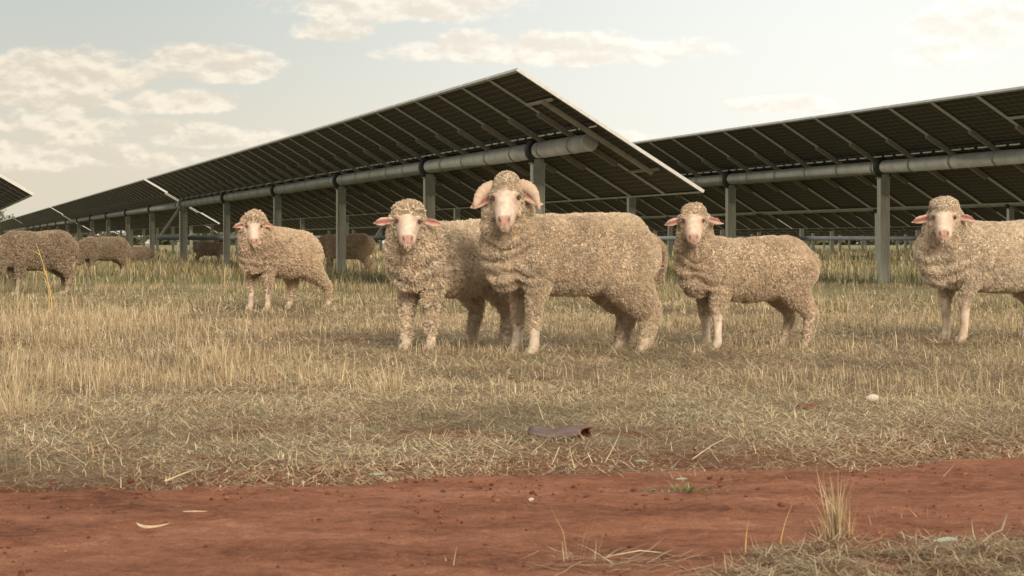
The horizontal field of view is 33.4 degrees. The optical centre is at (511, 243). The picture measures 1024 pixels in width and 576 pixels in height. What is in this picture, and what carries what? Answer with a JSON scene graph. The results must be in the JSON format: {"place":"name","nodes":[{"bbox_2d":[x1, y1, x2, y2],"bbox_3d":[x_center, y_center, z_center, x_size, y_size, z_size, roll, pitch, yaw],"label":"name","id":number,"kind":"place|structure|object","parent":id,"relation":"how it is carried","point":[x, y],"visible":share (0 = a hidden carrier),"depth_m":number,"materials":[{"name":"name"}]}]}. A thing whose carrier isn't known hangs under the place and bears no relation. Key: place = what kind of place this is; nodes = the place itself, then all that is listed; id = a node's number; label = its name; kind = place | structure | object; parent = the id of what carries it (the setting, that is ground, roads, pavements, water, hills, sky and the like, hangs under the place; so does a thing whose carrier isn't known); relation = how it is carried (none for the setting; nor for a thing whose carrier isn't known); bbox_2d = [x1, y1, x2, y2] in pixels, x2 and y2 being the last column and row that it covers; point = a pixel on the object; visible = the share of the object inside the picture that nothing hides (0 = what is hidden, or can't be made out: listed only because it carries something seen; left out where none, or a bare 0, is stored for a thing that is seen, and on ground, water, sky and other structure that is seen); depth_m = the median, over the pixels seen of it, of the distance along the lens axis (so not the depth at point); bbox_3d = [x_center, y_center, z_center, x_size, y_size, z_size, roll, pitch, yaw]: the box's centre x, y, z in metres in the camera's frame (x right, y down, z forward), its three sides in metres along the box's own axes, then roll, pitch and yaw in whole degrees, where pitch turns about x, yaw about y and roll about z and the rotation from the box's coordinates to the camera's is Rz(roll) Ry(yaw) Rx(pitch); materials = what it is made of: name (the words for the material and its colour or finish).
{"place":"outdoors","nodes":[
{"label":"outdoors","id":0,"kind":"place"},
{"bbox_2d":[0,457,1023,575],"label":"dirt track","id":1,"kind":"structure","parent":0,"point":[232,531],"depth_m":3.51,"materials":[{"name":"red soil"}]},
{"bbox_2d":[136,522,168,527],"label":"leaf","id":2,"kind":"object","parent":1,"relation":"on","point":[147,526],"visible":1,"depth_m":3.39,"materials":[{"name":"beige plant"}]},
{"bbox_2d":[0,435,1022,575],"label":"soil crumbs","id":3,"kind":"object","parent":1,"relation":"on","point":[437,509],"visible":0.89,"depth_m":3.98,"materials":[{"name":"red soil"}]},
{"bbox_2d":[692,436,730,459],"bbox_3d":[0.549,0.560,4.684,0.004,0.032,0.324,0,0,26],"label":"straw stalk","id":4,"kind":"object","parent":3,"relation":"on","point":[710,446],"visible":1,"depth_m":4.68,"materials":[{"name":"beige plant"}]},
{"bbox_2d":[548,503,603,560],"bbox_3d":[0.106,0.535,3.138,0.132,0.127,0.078,0,0,0],"label":"grass tuft","id":5,"kind":"object","parent":1,"relation":"on","point":[578,544],"visible":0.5,"depth_m":3.13,"materials":[{"name":"beige plant"}]},
{"bbox_2d":[608,550,658,556],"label":"straw stalk","id":6,"kind":"object","parent":1,"relation":"on","point":[632,551],"visible":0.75,"depth_m":3.13,"materials":[{"name":"beige plant"}]},
{"bbox_2d":[580,480,755,495],"bbox_3d":[0.390,0.558,3.932,0.601,0.025,0.195,0,0,0],"label":"weed","id":7,"kind":"object","parent":1,"relation":"on","point":[685,489],"visible":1,"depth_m":3.95,"materials":[{"name":"green plant"}]},
{"bbox_2d":[745,519,748,551],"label":"grass stalk","id":8,"kind":"object","parent":1,"relation":"on","point":[746,535],"depth_m":3.25,"materials":[{"name":"beige plant"}]},
{"bbox_2d":[514,522,1023,575],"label":"verge litter","id":9,"kind":"object","parent":1,"relation":"on","point":[995,548],"visible":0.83,"depth_m":3.06,"materials":[{"name":"beige plant"}]},
{"bbox_2d":[806,469,863,539],"bbox_3d":[0.620,0.512,3.346,0.125,0.174,0.127,0,0,41],"label":"grass tuft","id":10,"kind":"object","parent":9,"relation":"on","point":[834,526],"visible":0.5,"depth_m":3.34,"materials":[{"name":"beige plant"}]},
{"bbox_2d":[933,537,955,540],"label":"leaf","id":11,"kind":"object","parent":9,"relation":"on","point":[946,538],"visible":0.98,"depth_m":3.13,"materials":[{"name":"beige plant"}]},
{"bbox_2d":[977,514,1007,547],"bbox_3d":[0.898,0.535,3.179,0.012,0.044,0.149,0,0,36],"label":"straw stalk","id":12,"kind":"object","parent":9,"relation":"on","point":[993,533],"visible":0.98,"depth_m":3.17,"materials":[{"name":"beige plant"}]},
{"bbox_2d":[0,243,1023,492],"bbox_3d":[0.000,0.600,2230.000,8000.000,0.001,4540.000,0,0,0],"label":"ground","id":13,"kind":"structure","parent":0,"point":[656,443],"depth_m":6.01,"materials":[{"name":"beige plant"}]},
{"bbox_2d":[0,209,14,234],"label":"tree","id":14,"kind":"object","parent":13,"relation":"on","point":[2,232],"visible":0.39,"depth_m":250.51,"materials":[{"name":"green plant"}]},
{"bbox_2d":[0,174,33,210],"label":"solar tracker","id":15,"kind":"object","parent":13,"relation":"on","point":[12,192],"visible":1,"depth_m":21.95,"materials":[{"name":"glass"}]},
{"bbox_2d":[0,218,36,231],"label":"solar tracker","id":16,"kind":"object","parent":13,"relation":"on","point":[10,224],"visible":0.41,"depth_m":139.53,"materials":[{"name":"glass"}]},
{"bbox_2d":[0,229,78,295],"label":"sheep","id":17,"kind":"object","parent":13,"relation":"on","point":[59,251],"visible":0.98,"depth_m":19.63},
{"bbox_2d":[31,244,54,312],"bbox_3d":[-4.004,0.300,14.549,0.241,0.601,0.017,0,0,2],"label":"grass stalk","id":18,"kind":"object","parent":13,"relation":"on","point":[46,276],"depth_m":14.55,"materials":[{"name":"beige plant"}]},
{"bbox_2d":[36,269,51,304],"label":"grass stalk","id":19,"kind":"object","parent":13,"relation":"on","point":[47,286],"depth_m":14.89,"materials":[{"name":"beige plant"}]},
{"bbox_2d":[14,207,90,233],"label":"solar tracker","id":20,"kind":"object","parent":13,"relation":"on","point":[48,218],"visible":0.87,"depth_m":100.67,"materials":[{"name":"glass"}]},
{"bbox_2d":[0,369,108,422],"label":"grass tuft","id":21,"kind":"object","parent":13,"relation":"on","point":[19,407],"visible":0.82,"depth_m":5.90,"materials":[{"name":"beige plant"}]},
{"bbox_2d":[73,236,130,275],"bbox_3d":[-7.597,0.234,31.436,1.278,0.741,0.482,0,0,-44],"label":"sheep","id":22,"kind":"object","parent":13,"relation":"on","point":[115,249],"visible":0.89,"depth_m":31.32},
{"bbox_2d":[51,179,219,259],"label":"solar tracker","id":23,"kind":"object","parent":13,"relation":"on","point":[141,204],"visible":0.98,"depth_m":62.02,"materials":[{"name":"glass"}]},
{"bbox_2d":[126,246,154,263],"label":"sheep","id":24,"kind":"object","parent":13,"relation":"on","point":[143,251],"visible":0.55,"depth_m":45.90},
{"bbox_2d":[120,225,216,253],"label":"solar tracker","id":25,"kind":"object","parent":13,"relation":"on","point":[191,230],"visible":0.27,"depth_m":105.56,"materials":[{"name":"metal"}]},
{"bbox_2d":[164,466,203,481],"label":"straw stalk","id":26,"kind":"object","parent":13,"relation":"on","point":[182,474],"visible":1,"depth_m":4.20,"materials":[{"name":"beige plant"}]},
{"bbox_2d":[192,241,231,260],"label":"sheep","id":27,"kind":"object","parent":13,"relation":"on","point":[203,248],"visible":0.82,"depth_m":47.85},
{"bbox_2d":[161,333,267,370],"bbox_3d":[-1.370,0.501,8.104,0.560,0.197,0.494,0,0,35],"label":"grass tuft","id":28,"kind":"object","parent":13,"relation":"on","point":[220,357],"visible":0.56,"depth_m":8.10,"materials":[{"name":"beige plant"}]},
{"bbox_2d":[233,209,332,311],"bbox_3d":[-2.050,0.150,15.353,0.468,0.907,1.247,0,0,30],"label":"sheep","id":29,"kind":"object","parent":13,"relation":"on","point":[270,253],"visible":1,"depth_m":15.05},
{"bbox_2d":[202,212,389,260],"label":"solar tracker","id":30,"kind":"object","parent":13,"relation":"on","point":[358,221],"visible":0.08,"depth_m":64.83,"materials":[{"name":"metal"}]},
{"bbox_2d":[305,227,386,251],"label":"solar tracker","id":31,"kind":"object","parent":13,"relation":"on","point":[370,231],"visible":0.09,"depth_m":112.55,"materials":[{"name":"metal"}]},
{"bbox_2d":[318,233,375,274],"bbox_3d":[-3.268,0.204,32.486,1.361,0.800,0.526,0,0,-8],"label":"sheep","id":32,"kind":"object","parent":13,"relation":"on","point":[360,247],"visible":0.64,"depth_m":32.34},
{"bbox_2d":[353,360,422,394],"bbox_3d":[-0.502,0.523,6.795,0.320,0.152,0.226,0,0,0],"label":"grass tuft","id":33,"kind":"object","parent":13,"relation":"on","point":[385,384],"visible":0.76,"depth_m":6.81,"materials":[{"name":"beige plant"}]},
{"bbox_2d":[147,68,704,276],"bbox_3d":[-4.226,-0.515,34.188,2.218,2.730,32.870,0,0,-19],"label":"solar tracker","id":34,"kind":"object","parent":13,"relation":"on","point":[455,147],"visible":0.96,"depth_m":24.68,"materials":[{"name":"glass"}]},
{"bbox_2d":[373,198,512,351],"bbox_3d":[-0.354,0.178,9.699,0.464,0.851,1.161,0,0,38],"label":"sheep","id":35,"kind":"object","parent":13,"relation":"on","point":[431,264],"visible":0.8,"depth_m":9.43},
{"bbox_2d":[0,231,914,244],"bbox_3d":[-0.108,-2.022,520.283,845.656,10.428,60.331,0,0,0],"label":"scrub","id":36,"kind":"object","parent":13,"relation":"on","point":[137,240],"visible":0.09,"depth_m":510.11,"materials":[{"name":"green plant"}]},
{"bbox_2d":[0,317,1023,478],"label":"green shoots","id":37,"kind":"object","parent":13,"relation":"on","point":[469,373],"visible":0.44,"depth_m":7.31,"materials":[{"name":"green plant"}]},
{"bbox_2d":[157,235,917,239],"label":"drive shaft","id":38,"kind":"object","parent":13,"relation":"on","point":[196,237],"visible":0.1,"depth_m":55.63,"materials":[{"name":"paint"}]},
{"bbox_2d":[528,376,553,379],"bbox_3d":[0.128,0.591,7.487,0.116,0.019,0.047,-2,0,6],"label":"bark piece","id":39,"kind":"object","parent":13,"relation":"on","point":[551,377],"visible":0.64,"depth_m":7.47,"materials":[{"name":"wood"}]},
{"bbox_2d":[528,425,594,439],"bbox_3d":[0.154,0.585,5.205,0.191,0.059,0.147,-2,-1,18],"label":"bark piece","id":40,"kind":"object","parent":13,"relation":"on","point":[568,431],"visible":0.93,"depth_m":5.17,"materials":[{"name":"grey wood"}]},
{"bbox_2d":[552,446,574,468],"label":"straw stalk","id":41,"kind":"object","parent":13,"relation":"on","point":[570,454],"visible":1,"depth_m":4.49,"materials":[{"name":"beige plant"}]},
{"bbox_2d":[470,171,662,355],"bbox_3d":[0.300,0.108,9.273,1.158,0.992,0.556,0,0,-22],"label":"sheep","id":42,"kind":"object","parent":13,"relation":"on","point":[531,261],"visible":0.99,"depth_m":9.12},
{"bbox_2d":[651,233,668,293],"bbox_3d":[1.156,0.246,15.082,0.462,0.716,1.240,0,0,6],"label":"tail","id":43,"kind":"object","parent":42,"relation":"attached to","point":[659,277],"visible":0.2,"depth_m":14.64},
{"bbox_2d":[375,86,1023,283],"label":"solar tracker","id":44,"kind":"object","parent":13,"relation":"on","point":[965,149],"visible":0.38,"depth_m":25.93,"materials":[{"name":"glass"}]},
{"bbox_2d":[639,213,791,258],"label":"solar tracker","id":45,"kind":"object","parent":13,"relation":"on","point":[752,221],"visible":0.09,"depth_m":60.72,"materials":[{"name":"metal"}]},
{"bbox_2d":[665,202,820,350],"bbox_3d":[1.315,0.185,9.697,1.001,0.839,0.435,0,0,-20],"label":"sheep","id":46,"kind":"object","parent":13,"relation":"on","point":[717,274],"visible":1,"depth_m":9.57},
{"bbox_2d":[651,227,920,242],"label":"solar tracker","id":47,"kind":"object","parent":13,"relation":"on","point":[800,231],"visible":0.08,"depth_m":68.93,"materials":[{"name":"metal"}]},
{"bbox_2d":[657,230,920,254],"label":"solar tracker","id":48,"kind":"object","parent":13,"relation":"on","point":[917,232],"visible":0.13,"depth_m":79.76,"materials":[{"name":"metal"}]},
{"bbox_2d":[657,232,920,250],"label":"solar tracker","id":49,"kind":"object","parent":13,"relation":"on","point":[812,243],"visible":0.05,"depth_m":93.33,"materials":[{"name":"metal"}]},
{"bbox_2d":[795,403,816,409],"bbox_3d":[1.060,0.590,6.124,0.075,0.028,0.068,-2,0,-3],"label":"bark piece","id":50,"kind":"object","parent":13,"relation":"on","point":[804,406],"visible":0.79,"depth_m":6.11,"materials":[{"name":"brown wood"}]},
{"bbox_2d":[764,234,914,252],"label":"solar tracker","id":51,"kind":"object","parent":13,"relation":"on","point":[840,245],"visible":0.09,"depth_m":103.15,"materials":[{"name":"metal"}]},
{"bbox_2d":[805,240,897,248],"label":"solar tracker","id":52,"kind":"object","parent":13,"relation":"on","point":[849,243],"visible":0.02,"depth_m":139.74,"materials":[{"name":"metal"}]},
{"bbox_2d":[807,235,914,250],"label":"solar tracker","id":53,"kind":"object","parent":13,"relation":"on","point":[862,244],"visible":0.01,"depth_m":113.10,"materials":[{"name":"metal"}]},
{"bbox_2d":[823,240,911,248],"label":"solar tracker","id":54,"kind":"object","parent":13,"relation":"on","point":[865,242],"visible":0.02,"depth_m":149.66,"materials":[{"name":"metal"}]},
{"bbox_2d":[865,394,878,401],"bbox_3d":[1.342,0.578,6.367,0.052,0.031,0.040,-6,-12,8],"label":"stone","id":55,"kind":"object","parent":13,"relation":"on","point":[875,397],"visible":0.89,"depth_m":6.35,"materials":[{"name":"beige stone"}]},
{"bbox_2d":[761,203,1023,260],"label":"solar tracker","id":56,"kind":"object","parent":13,"relation":"on","point":[867,218],"visible":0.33,"depth_m":51.42,"materials":[{"name":"metal"}]},
{"bbox_2d":[912,195,1023,342],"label":"sheep","id":57,"kind":"object","parent":13,"relation":"on","point":[967,258],"visible":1,"depth_m":10.23},
{"bbox_2d":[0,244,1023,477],"bbox_3d":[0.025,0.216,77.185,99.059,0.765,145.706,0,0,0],"label":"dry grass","id":58,"kind":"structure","parent":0,"point":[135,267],"depth_m":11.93,"materials":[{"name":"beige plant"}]},
{"bbox_2d":[0,0,1023,242],"label":"sky","id":59,"kind":"structure","parent":0,"point":[96,96],"materials":[{"name":"white"}]}
]}

